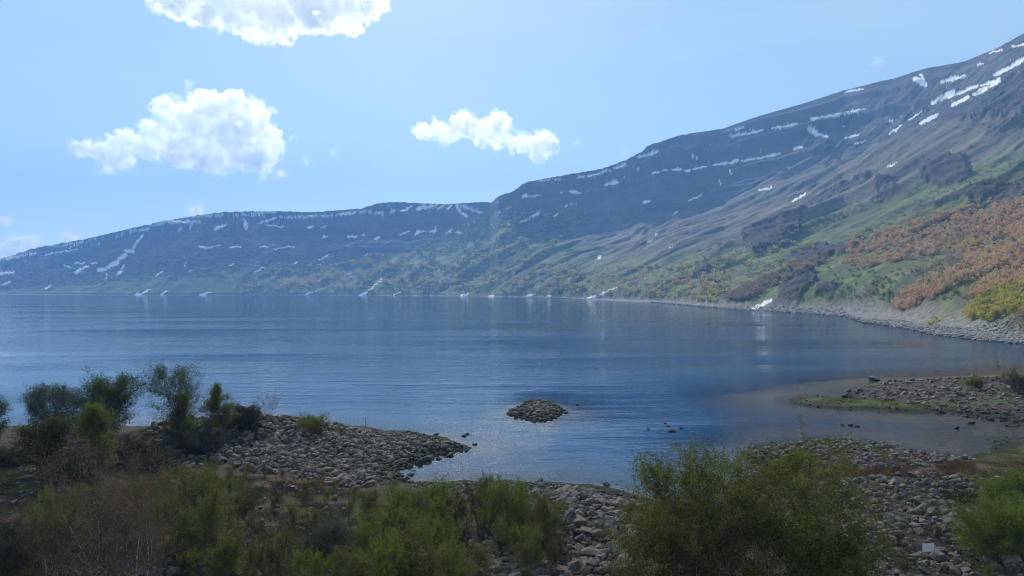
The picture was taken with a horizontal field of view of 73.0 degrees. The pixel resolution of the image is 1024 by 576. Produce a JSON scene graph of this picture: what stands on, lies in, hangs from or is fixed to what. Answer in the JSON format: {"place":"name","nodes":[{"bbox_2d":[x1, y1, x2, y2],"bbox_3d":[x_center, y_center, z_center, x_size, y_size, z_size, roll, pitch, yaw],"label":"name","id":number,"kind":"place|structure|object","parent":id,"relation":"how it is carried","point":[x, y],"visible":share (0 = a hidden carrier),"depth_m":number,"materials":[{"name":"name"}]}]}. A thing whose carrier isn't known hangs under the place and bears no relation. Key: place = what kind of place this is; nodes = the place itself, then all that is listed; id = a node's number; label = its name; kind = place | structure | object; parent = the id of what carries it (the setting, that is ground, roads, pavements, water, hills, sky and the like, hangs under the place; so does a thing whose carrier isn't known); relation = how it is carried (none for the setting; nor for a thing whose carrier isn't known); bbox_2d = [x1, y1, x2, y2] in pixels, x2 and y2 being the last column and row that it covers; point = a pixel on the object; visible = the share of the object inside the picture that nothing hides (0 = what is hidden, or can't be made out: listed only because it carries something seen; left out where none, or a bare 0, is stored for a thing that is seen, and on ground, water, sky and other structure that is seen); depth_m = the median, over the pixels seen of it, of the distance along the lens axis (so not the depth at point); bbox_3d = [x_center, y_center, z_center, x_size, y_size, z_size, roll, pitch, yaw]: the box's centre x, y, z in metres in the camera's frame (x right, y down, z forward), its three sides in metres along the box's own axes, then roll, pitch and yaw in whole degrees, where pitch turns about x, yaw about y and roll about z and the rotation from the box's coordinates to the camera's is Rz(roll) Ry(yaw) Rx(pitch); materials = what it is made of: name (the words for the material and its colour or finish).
{"place":"outdoors","nodes":[
{"label":"outdoors","id":0,"kind":"place"},
{"bbox_2d":[0,34,1023,343],"bbox_3d":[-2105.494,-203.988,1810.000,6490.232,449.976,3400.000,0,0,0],"label":"mountains","id":1,"kind":"structure","parent":0,"point":[698,196],"depth_m":1351.44,"materials":[{"name":"stone"}]},
{"bbox_2d":[235,157,1023,300],"bbox_3d":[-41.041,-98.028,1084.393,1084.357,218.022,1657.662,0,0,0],"label":"green bushes","id":2,"kind":"object","parent":1,"relation":"on","point":[388,274],"visible":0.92,"depth_m":1403.13,"materials":[{"name":"green plant"}]},
{"bbox_2d":[237,198,1023,320],"bbox_3d":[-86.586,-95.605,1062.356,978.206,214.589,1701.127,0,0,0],"label":"yellow wood","id":3,"kind":"object","parent":1,"relation":"on","point":[749,261],"visible":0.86,"depth_m":1234.86,"materials":[{"name":"green plant"}]},
{"bbox_2d":[239,200,1023,329],"bbox_3d":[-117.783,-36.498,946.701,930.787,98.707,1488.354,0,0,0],"label":"brown thicket","id":4,"kind":"object","parent":1,"relation":"on","point":[747,285],"visible":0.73,"depth_m":540.02,"materials":[{"name":"plant"}]},
{"bbox_2d":[553,194,1023,309],"bbox_3d":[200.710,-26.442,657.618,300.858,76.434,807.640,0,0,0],"label":"orange wood","id":5,"kind":"object","parent":1,"relation":"on","point":[916,224],"visible":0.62,"depth_m":427.76,"materials":[{"name":"plant"}]},
{"bbox_2d":[652,301,1023,344],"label":"beach stones","id":6,"kind":"object","parent":1,"relation":"on","point":[1009,338],"visible":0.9,"depth_m":238.95,"materials":[{"name":"stone"}]},
{"bbox_2d":[0,295,1023,474],"bbox_3d":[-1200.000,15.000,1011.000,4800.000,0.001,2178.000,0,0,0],"label":"lake water","id":7,"kind":"structure","parent":0,"point":[635,370],"depth_m":153.67,"materials":[{"name":"liquid"}]},
{"bbox_2d":[0,375,1023,575],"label":"ground","id":8,"kind":"structure","parent":0,"point":[916,430],"depth_m":68.56,"materials":[{"name":"stone"}]},
{"bbox_2d":[0,392,13,441],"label":"birch tree","id":9,"kind":"object","parent":8,"relation":"on","point":[4,409],"visible":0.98,"depth_m":60.61,"materials":[{"name":"green plant"}]},
{"bbox_2d":[0,443,39,467],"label":"dark bush","id":10,"kind":"object","parent":8,"relation":"on","point":[4,457],"visible":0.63,"depth_m":52.40,"materials":[{"name":"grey plant"}]},
{"bbox_2d":[0,493,80,575],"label":"dark bush","id":11,"kind":"object","parent":8,"relation":"on","point":[12,553],"visible":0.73,"depth_m":31.39,"materials":[{"name":"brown plant"}]},
{"bbox_2d":[6,412,75,473],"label":"bush","id":12,"kind":"object","parent":8,"relation":"on","point":[52,426],"visible":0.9,"depth_m":48.02,"materials":[{"name":"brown plant"}]},
{"bbox_2d":[12,378,77,445],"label":"birch tree","id":13,"kind":"object","parent":8,"relation":"on","point":[39,397],"visible":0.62,"depth_m":60.35,"materials":[{"name":"green plant"}]},
{"bbox_2d":[35,484,70,525],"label":"birch sapling","id":14,"kind":"object","parent":8,"relation":"on","point":[47,495],"visible":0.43,"depth_m":38.88,"materials":[{"name":"green plant"}]},
{"bbox_2d":[43,382,89,446],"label":"birch tree","id":15,"kind":"object","parent":8,"relation":"on","point":[74,401],"visible":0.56,"depth_m":58.41,"materials":[{"name":"green plant"}]},
{"bbox_2d":[8,485,131,575],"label":"bare birch","id":16,"kind":"object","parent":8,"relation":"on","point":[55,531],"visible":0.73,"depth_m":29.51,"materials":[{"name":"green plant"}]},
{"bbox_2d":[29,452,111,485],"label":"dark bush","id":17,"kind":"object","parent":8,"relation":"on","point":[72,472],"visible":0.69,"depth_m":45.89,"materials":[{"name":"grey plant"}]},
{"bbox_2d":[68,400,123,474],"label":"birch tree","id":18,"kind":"object","parent":8,"relation":"on","point":[94,413],"visible":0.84,"depth_m":48.67,"materials":[{"name":"green plant"}]},
{"bbox_2d":[17,414,188,575],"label":"bare birch","id":19,"kind":"object","parent":8,"relation":"on","point":[103,564],"visible":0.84,"depth_m":28.96,"materials":[{"name":"brown plant"}]},
{"bbox_2d":[71,366,150,442],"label":"birch tree","id":20,"kind":"object","parent":8,"relation":"on","point":[101,390],"visible":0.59,"depth_m":57.65,"materials":[{"name":"green plant"}]},
{"bbox_2d":[106,434,160,466],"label":"dark bush","id":21,"kind":"object","parent":8,"relation":"on","point":[136,443],"visible":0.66,"depth_m":53.34,"materials":[{"name":"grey plant"}]},
{"bbox_2d":[83,446,198,575],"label":"bare birch","id":22,"kind":"object","parent":8,"relation":"on","point":[148,564],"visible":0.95,"depth_m":28.97,"materials":[{"name":"brown plant"}]},
{"bbox_2d":[116,442,179,475],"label":"dark bush","id":23,"kind":"object","parent":8,"relation":"on","point":[162,456],"visible":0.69,"depth_m":50.81,"materials":[{"name":"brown plant"}]},
{"bbox_2d":[123,470,179,509],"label":"birch sapling","id":24,"kind":"object","parent":8,"relation":"on","point":[162,486],"visible":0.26,"depth_m":42.50,"materials":[{"name":"green plant"}]},
{"bbox_2d":[141,485,190,549],"bbox_3d":[-17.904,11.871,35.591,2.281,3.373,2.637,0,0,30],"label":"birch sapling","id":25,"kind":"object","parent":8,"relation":"on","point":[166,500],"visible":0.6,"depth_m":35.60,"materials":[{"name":"green plant"}]},
{"bbox_2d":[122,357,211,429],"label":"birch tree","id":26,"kind":"object","parent":8,"relation":"on","point":[171,382],"visible":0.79,"depth_m":59.64,"materials":[{"name":"green plant"}]},
{"bbox_2d":[159,458,194,511],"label":"birch sapling","id":27,"kind":"object","parent":8,"relation":"on","point":[185,483],"visible":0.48,"depth_m":42.03,"materials":[{"name":"green plant"}]},
{"bbox_2d":[163,391,200,439],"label":"birch tree","id":28,"kind":"object","parent":8,"relation":"on","point":[180,416],"visible":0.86,"depth_m":58.26,"materials":[{"name":"green plant"}]},
{"bbox_2d":[174,537,209,575],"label":"birch sapling","id":29,"kind":"object","parent":8,"relation":"on","point":[203,545],"visible":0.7,"depth_m":32.38,"materials":[{"name":"green plant"}]},
{"bbox_2d":[157,418,235,455],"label":"dark bush","id":30,"kind":"object","parent":8,"relation":"on","point":[199,439],"visible":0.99,"depth_m":56.75,"materials":[{"name":"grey plant"}]},
{"bbox_2d":[168,499,228,555],"bbox_3d":[-15.883,12.211,34.991,3.389,3.172,2.185,0,0,39],"label":"birch sapling","id":31,"kind":"object","parent":8,"relation":"on","point":[196,527],"visible":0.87,"depth_m":34.89,"materials":[{"name":"green plant"}]},
{"bbox_2d":[174,455,225,532],"bbox_3d":[-16.976,11.393,37.472,2.864,4.294,3.311,0,0,-8],"label":"birch sapling","id":32,"kind":"object","parent":8,"relation":"on","point":[194,483],"visible":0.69,"depth_m":37.35,"materials":[{"name":"green plant"}]},
{"bbox_2d":[176,544,232,575],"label":"birch sapling","id":33,"kind":"object","parent":8,"relation":"on","point":[211,567],"visible":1,"depth_m":31.75,"materials":[{"name":"green plant"}]},
{"bbox_2d":[195,456,234,512],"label":"birch sapling","id":34,"kind":"object","parent":8,"relation":"on","point":[216,474],"visible":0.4,"depth_m":41.32,"materials":[{"name":"green plant"}]},
{"bbox_2d":[196,484,241,549],"bbox_3d":[-14.978,11.848,35.162,2.614,4.061,2.186,0,0,36],"label":"birch sapling","id":35,"kind":"object","parent":8,"relation":"on","point":[213,500],"visible":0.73,"depth_m":35.05,"materials":[{"name":"green plant"}]},
{"bbox_2d":[197,380,243,428],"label":"birch tree","id":36,"kind":"object","parent":8,"relation":"on","point":[214,403],"visible":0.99,"depth_m":61.17,"materials":[{"name":"green plant"}]},
{"bbox_2d":[202,528,240,575],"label":"birch sapling","id":37,"kind":"object","parent":8,"relation":"on","point":[214,538],"visible":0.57,"depth_m":32.37,"materials":[{"name":"green plant"}]},
{"bbox_2d":[208,521,248,575],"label":"birch sapling","id":38,"kind":"object","parent":8,"relation":"on","point":[224,543],"visible":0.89,"depth_m":32.30,"materials":[{"name":"green plant"}]},
{"bbox_2d":[215,468,251,510],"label":"birch sapling","id":39,"kind":"object","parent":8,"relation":"on","point":[230,488],"visible":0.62,"depth_m":43.06,"materials":[{"name":"green plant"}]},
{"bbox_2d":[226,477,265,531],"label":"birch sapling","id":40,"kind":"object","parent":8,"relation":"on","point":[247,506],"visible":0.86,"depth_m":38.70,"materials":[{"name":"green plant"}]},
{"bbox_2d":[230,400,265,431],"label":"dark bush","id":41,"kind":"object","parent":8,"relation":"on","point":[248,419],"visible":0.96,"depth_m":62.52,"materials":[{"name":"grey plant"}]},
{"bbox_2d":[239,535,265,575],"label":"birch sapling","id":42,"kind":"object","parent":8,"relation":"on","point":[249,557],"visible":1,"depth_m":31.48,"materials":[{"name":"green plant"}]},
{"bbox_2d":[243,516,265,545],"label":"birch sapling","id":43,"kind":"object","parent":8,"relation":"on","point":[254,527],"visible":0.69,"depth_m":36.66,"materials":[{"name":"green plant"}]},
{"bbox_2d":[248,528,290,575],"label":"birch sapling","id":44,"kind":"object","parent":8,"relation":"on","point":[263,551],"visible":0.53,"depth_m":32.49,"materials":[{"name":"green plant"}]},
{"bbox_2d":[250,519,306,575],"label":"birch sapling","id":45,"kind":"object","parent":8,"relation":"on","point":[272,551],"visible":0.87,"depth_m":32.03,"materials":[{"name":"green plant"}]},
{"bbox_2d":[272,541,320,575],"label":"birch sapling","id":46,"kind":"object","parent":8,"relation":"on","point":[301,560],"visible":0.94,"depth_m":31.13,"materials":[{"name":"green plant"}]},
{"bbox_2d":[292,406,330,433],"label":"green bush","id":47,"kind":"object","parent":8,"relation":"on","point":[312,423],"visible":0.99,"depth_m":65.40,"materials":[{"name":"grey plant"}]},
{"bbox_2d":[298,548,331,575],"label":"birch sapling","id":48,"kind":"object","parent":8,"relation":"on","point":[318,570],"visible":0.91,"depth_m":30.88,"materials":[{"name":"green plant"}]},
{"bbox_2d":[292,517,366,561],"bbox_3d":[-9.474,12.940,35.185,3.627,2.357,3.028,0,0,25],"label":"dark bush","id":49,"kind":"object","parent":8,"relation":"on","point":[324,540],"visible":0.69,"depth_m":35.28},
{"bbox_2d":[313,511,356,544],"bbox_3d":[-9.699,13.305,37.679,2.377,1.829,2.970,0,0,0],"label":"grey bush","id":50,"kind":"object","parent":8,"relation":"on","point":[335,526],"visible":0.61,"depth_m":37.62,"materials":[{"name":"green plant"}]},
{"bbox_2d":[326,540,365,575],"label":"birch sapling","id":51,"kind":"object","parent":8,"relation":"on","point":[345,560],"visible":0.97,"depth_m":30.30,"materials":[{"name":"green plant"}]},
{"bbox_2d":[341,546,375,575],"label":"birch sapling","id":52,"kind":"object","parent":8,"relation":"on","point":[361,567],"visible":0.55,"depth_m":31.25,"materials":[{"name":"green plant"}]},
{"bbox_2d":[345,516,379,562],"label":"birch sapling","id":53,"kind":"object","parent":8,"relation":"on","point":[364,538],"visible":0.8,"depth_m":34.48,"materials":[{"name":"green plant"}]},
{"bbox_2d":[348,483,383,529],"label":"birch sapling","id":54,"kind":"object","parent":8,"relation":"on","point":[365,501],"visible":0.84,"depth_m":39.38,"materials":[{"name":"green plant"}]},
{"bbox_2d":[353,525,408,575],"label":"birch sapling","id":55,"kind":"object","parent":8,"relation":"on","point":[372,546],"visible":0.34,"depth_m":29.61,"materials":[{"name":"green plant"}]},
{"bbox_2d":[351,501,414,553],"bbox_3d":[-6.641,12.497,35.540,3.365,3.007,1.758,0,0,0],"label":"birch sapling","id":56,"kind":"object","parent":8,"relation":"on","point":[386,519],"visible":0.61,"depth_m":35.57,"materials":[{"name":"green plant"}]},
{"bbox_2d":[364,526,406,575],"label":"birch sapling","id":57,"kind":"object","parent":8,"relation":"on","point":[389,565],"visible":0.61,"depth_m":28.96,"materials":[{"name":"green plant"}]},
{"bbox_2d":[377,477,411,531],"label":"birch sapling","id":58,"kind":"object","parent":8,"relation":"on","point":[395,497],"visible":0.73,"depth_m":37.84,"materials":[{"name":"green plant"}]},
{"bbox_2d":[373,528,419,575],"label":"birch sapling","id":59,"kind":"object","parent":8,"relation":"on","point":[399,563],"visible":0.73,"depth_m":29.03,"materials":[{"name":"green plant"}]},
{"bbox_2d":[389,501,425,547],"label":"birch sapling","id":60,"kind":"object","parent":8,"relation":"on","point":[403,521],"visible":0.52,"depth_m":34.84,"materials":[{"name":"green plant"}]},
{"bbox_2d":[383,476,432,522],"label":"birch sapling","id":61,"kind":"object","parent":8,"relation":"on","point":[403,492],"visible":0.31,"depth_m":39.04,"materials":[{"name":"green plant"}]},
{"bbox_2d":[382,520,439,575],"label":"birch sapling","id":62,"kind":"object","parent":8,"relation":"on","point":[410,539],"visible":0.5,"depth_m":29.70,"materials":[{"name":"green plant"}]},
{"bbox_2d":[395,479,435,531],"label":"birch sapling","id":63,"kind":"object","parent":8,"relation":"on","point":[417,501],"visible":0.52,"depth_m":37.06,"materials":[{"name":"green plant"}]},
{"bbox_2d":[403,526,438,575],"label":"birch sapling","id":64,"kind":"object","parent":8,"relation":"on","point":[425,548],"visible":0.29,"depth_m":29.68,"materials":[{"name":"green plant"}]},
{"bbox_2d":[398,528,459,575],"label":"birch sapling","id":65,"kind":"object","parent":8,"relation":"on","point":[438,571],"visible":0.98,"depth_m":28.23,"materials":[{"name":"green plant"}]},
{"bbox_2d":[411,513,448,570],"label":"birch sapling","id":66,"kind":"object","parent":8,"relation":"on","point":[424,532],"visible":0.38,"depth_m":33.17,"materials":[{"name":"green plant"}]},
{"bbox_2d":[405,508,463,560],"bbox_3d":[-3.800,12.328,34.077,2.973,3.059,1.553,0,0,28],"label":"birch sapling","id":67,"kind":"object","parent":8,"relation":"on","point":[442,527],"visible":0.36,"depth_m":33.93,"materials":[{"name":"green plant"}]},
{"bbox_2d":[418,467,456,527],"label":"birch sapling","id":68,"kind":"object","parent":8,"relation":"on","point":[444,483],"visible":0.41,"depth_m":38.96,"materials":[{"name":"green plant"}]},
{"bbox_2d":[427,479,462,544],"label":"birch sapling","id":69,"kind":"object","parent":8,"relation":"on","point":[440,504],"visible":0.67,"depth_m":37.14,"materials":[{"name":"green plant"}]},
{"bbox_2d":[427,528,469,575],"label":"birch sapling","id":70,"kind":"object","parent":8,"relation":"on","point":[455,548],"visible":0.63,"depth_m":29.24,"materials":[{"name":"green plant"}]},
{"bbox_2d":[435,485,472,535],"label":"birch sapling","id":71,"kind":"object","parent":8,"relation":"on","point":[461,503],"visible":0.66,"depth_m":38.17,"materials":[{"name":"green plant"}]},
{"bbox_2d":[443,546,483,575],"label":"birch sapling","id":72,"kind":"object","parent":8,"relation":"on","point":[470,568],"visible":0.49,"depth_m":30.65,"materials":[{"name":"green plant"}]},
{"bbox_2d":[458,476,488,532],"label":"birch sapling","id":73,"kind":"object","parent":8,"relation":"on","point":[473,502],"visible":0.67,"depth_m":38.98,"materials":[{"name":"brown plant"}]},
{"bbox_2d":[464,536,499,575],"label":"birch sapling","id":74,"kind":"object","parent":8,"relation":"on","point":[479,558],"visible":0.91,"depth_m":31.24,"materials":[{"name":"green plant"}]},
{"bbox_2d":[471,467,497,519],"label":"birch sapling","id":75,"kind":"object","parent":8,"relation":"on","point":[482,482],"visible":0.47,"depth_m":40.01,"materials":[{"name":"green plant"}]},
{"bbox_2d":[466,470,512,535],"bbox_3d":[-1.152,11.829,37.553,2.899,4.015,2.040,0,0,23],"label":"birch sapling","id":76,"kind":"object","parent":8,"relation":"on","point":[492,501],"visible":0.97,"depth_m":37.46,"materials":[{"name":"green plant"}]},
{"bbox_2d":[0,375,1023,575],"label":"stones","id":77,"kind":"object","parent":8,"relation":"on","point":[361,441],"visible":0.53,"depth_m":56.83,"materials":[{"name":"stone"}]},
{"bbox_2d":[0,427,1023,575],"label":"scrub","id":78,"kind":"object","parent":8,"relation":"on","point":[6,475],"visible":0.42,"depth_m":43.82,"materials":[{"name":"plant"}]},
{"bbox_2d":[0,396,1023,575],"bbox_3d":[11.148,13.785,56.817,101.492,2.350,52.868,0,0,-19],"label":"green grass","id":79,"kind":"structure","parent":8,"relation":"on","point":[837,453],"depth_m":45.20,"materials":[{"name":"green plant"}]},
{"bbox_2d":[0,455,1023,575],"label":"dry grass","id":80,"kind":"structure","parent":8,"relation":"on","point":[967,464],"depth_m":52.67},
{"bbox_2d":[495,471,531,544],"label":"birch sapling","id":81,"kind":"object","parent":8,"relation":"on","point":[509,511],"visible":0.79,"depth_m":37.12,"materials":[{"name":"green plant"}]},
{"bbox_2d":[489,516,543,564],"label":"birch sapling","id":82,"kind":"object","parent":8,"relation":"on","point":[513,535],"visible":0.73,"depth_m":34.55,"materials":[{"name":"green plant"}]},
{"bbox_2d":[506,489,537,541],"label":"birch sapling","id":83,"kind":"object","parent":8,"relation":"on","point":[524,517],"visible":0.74,"depth_m":36.79,"materials":[{"name":"green plant"}]},
{"bbox_2d":[509,535,539,575],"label":"birch sapling","id":84,"kind":"object","parent":8,"relation":"on","point":[530,546],"visible":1,"depth_m":32.35,"materials":[{"name":"green plant"}]},
{"bbox_2d":[522,520,547,567],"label":"birch sapling","id":85,"kind":"object","parent":8,"relation":"on","point":[541,556],"visible":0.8,"depth_m":33.61,"materials":[{"name":"green plant"}]},
{"bbox_2d":[524,487,564,535],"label":"birch sapling","id":86,"kind":"object","parent":8,"relation":"on","point":[542,505],"visible":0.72,"depth_m":37.76,"materials":[{"name":"green plant"}]},
{"bbox_2d":[542,530,566,575],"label":"birch sapling","id":87,"kind":"object","parent":8,"relation":"on","point":[554,557],"visible":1,"depth_m":32.61,"materials":[{"name":"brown plant"}]},
{"bbox_2d":[537,495,573,544],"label":"birch sapling","id":88,"kind":"object","parent":8,"relation":"on","point":[554,513],"visible":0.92,"depth_m":37.07,"materials":[{"name":"green plant"}]},
{"bbox_2d":[592,483,713,575],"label":"birch tree","id":89,"kind":"object","parent":8,"relation":"on","point":[633,548],"visible":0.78,"depth_m":29.01,"materials":[{"name":"green plant"}]},
{"bbox_2d":[612,444,740,570],"bbox_3d":[8.092,10.461,32.414,6.064,6.888,5.697,0,0,-20],"label":"birch tree","id":90,"kind":"object","parent":8,"relation":"on","point":[668,478],"visible":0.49,"depth_m":31.65,"materials":[{"name":"green plant"}]},
{"bbox_2d":[632,499,771,575],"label":"bush","id":91,"kind":"object","parent":8,"relation":"on","point":[706,553],"visible":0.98,"depth_m":27.52,"materials":[{"name":"green plant"}]},
{"bbox_2d":[622,421,833,575],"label":"bush","id":92,"kind":"object","parent":8,"relation":"on","point":[738,470],"visible":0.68,"depth_m":29.74,"materials":[{"name":"green plant"}]},
{"bbox_2d":[680,474,844,575],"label":"bush","id":93,"kind":"object","parent":8,"relation":"on","point":[768,526],"visible":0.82,"depth_m":27.93,"materials":[{"name":"green plant"}]},
{"bbox_2d":[735,413,930,575],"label":"bush","id":94,"kind":"object","parent":8,"relation":"on","point":[806,488],"visible":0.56,"depth_m":29.70,"materials":[{"name":"green plant"}]},
{"bbox_2d":[771,509,894,575],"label":"bush","id":95,"kind":"object","parent":8,"relation":"on","point":[847,563],"visible":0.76,"depth_m":27.91,"materials":[{"name":"green plant"}]},
{"bbox_2d":[940,481,979,505],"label":"dark bush","id":96,"kind":"object","parent":8,"relation":"on","point":[961,495],"visible":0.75,"depth_m":44.11,"materials":[{"name":"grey plant"}]},
{"bbox_2d":[960,375,986,388],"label":"green bush","id":97,"kind":"object","parent":8,"relation":"on","point":[976,382],"visible":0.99,"depth_m":94.09,"materials":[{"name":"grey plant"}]},
{"bbox_2d":[927,486,1023,560],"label":"green bush","id":98,"kind":"object","parent":8,"relation":"on","point":[998,525],"visible":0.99,"depth_m":34.45,"materials":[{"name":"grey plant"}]},
{"bbox_2d":[953,461,1022,510],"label":"green bush","id":99,"kind":"object","parent":8,"relation":"on","point":[996,484],"visible":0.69,"depth_m":43.31,"materials":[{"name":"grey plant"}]},
{"bbox_2d":[972,488,1023,556],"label":"green bush","id":100,"kind":"object","parent":8,"relation":"on","point":[1020,540],"visible":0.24,"depth_m":34.67,"materials":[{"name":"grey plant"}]},
{"bbox_2d":[987,361,1023,392],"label":"dark bush","id":101,"kind":"object","parent":8,"relation":"on","point":[1012,382],"visible":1,"depth_m":91.53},
{"bbox_2d":[988,462,1023,501],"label":"green bush","id":102,"kind":"object","parent":8,"relation":"on","point":[1020,479],"visible":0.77,"depth_m":43.90,"materials":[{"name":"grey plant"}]},
{"bbox_2d":[0,0,1023,258],"label":"sky","id":103,"kind":"structure","parent":0,"point":[116,115],"materials":[{"name":"blue"}]},
{"bbox_2d":[760,367,1018,382],"bbox_3d":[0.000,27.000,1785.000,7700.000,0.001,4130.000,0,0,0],"label":"lake bed","id":104,"kind":"object","parent":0,"point":[840,378],"depth_m":208.61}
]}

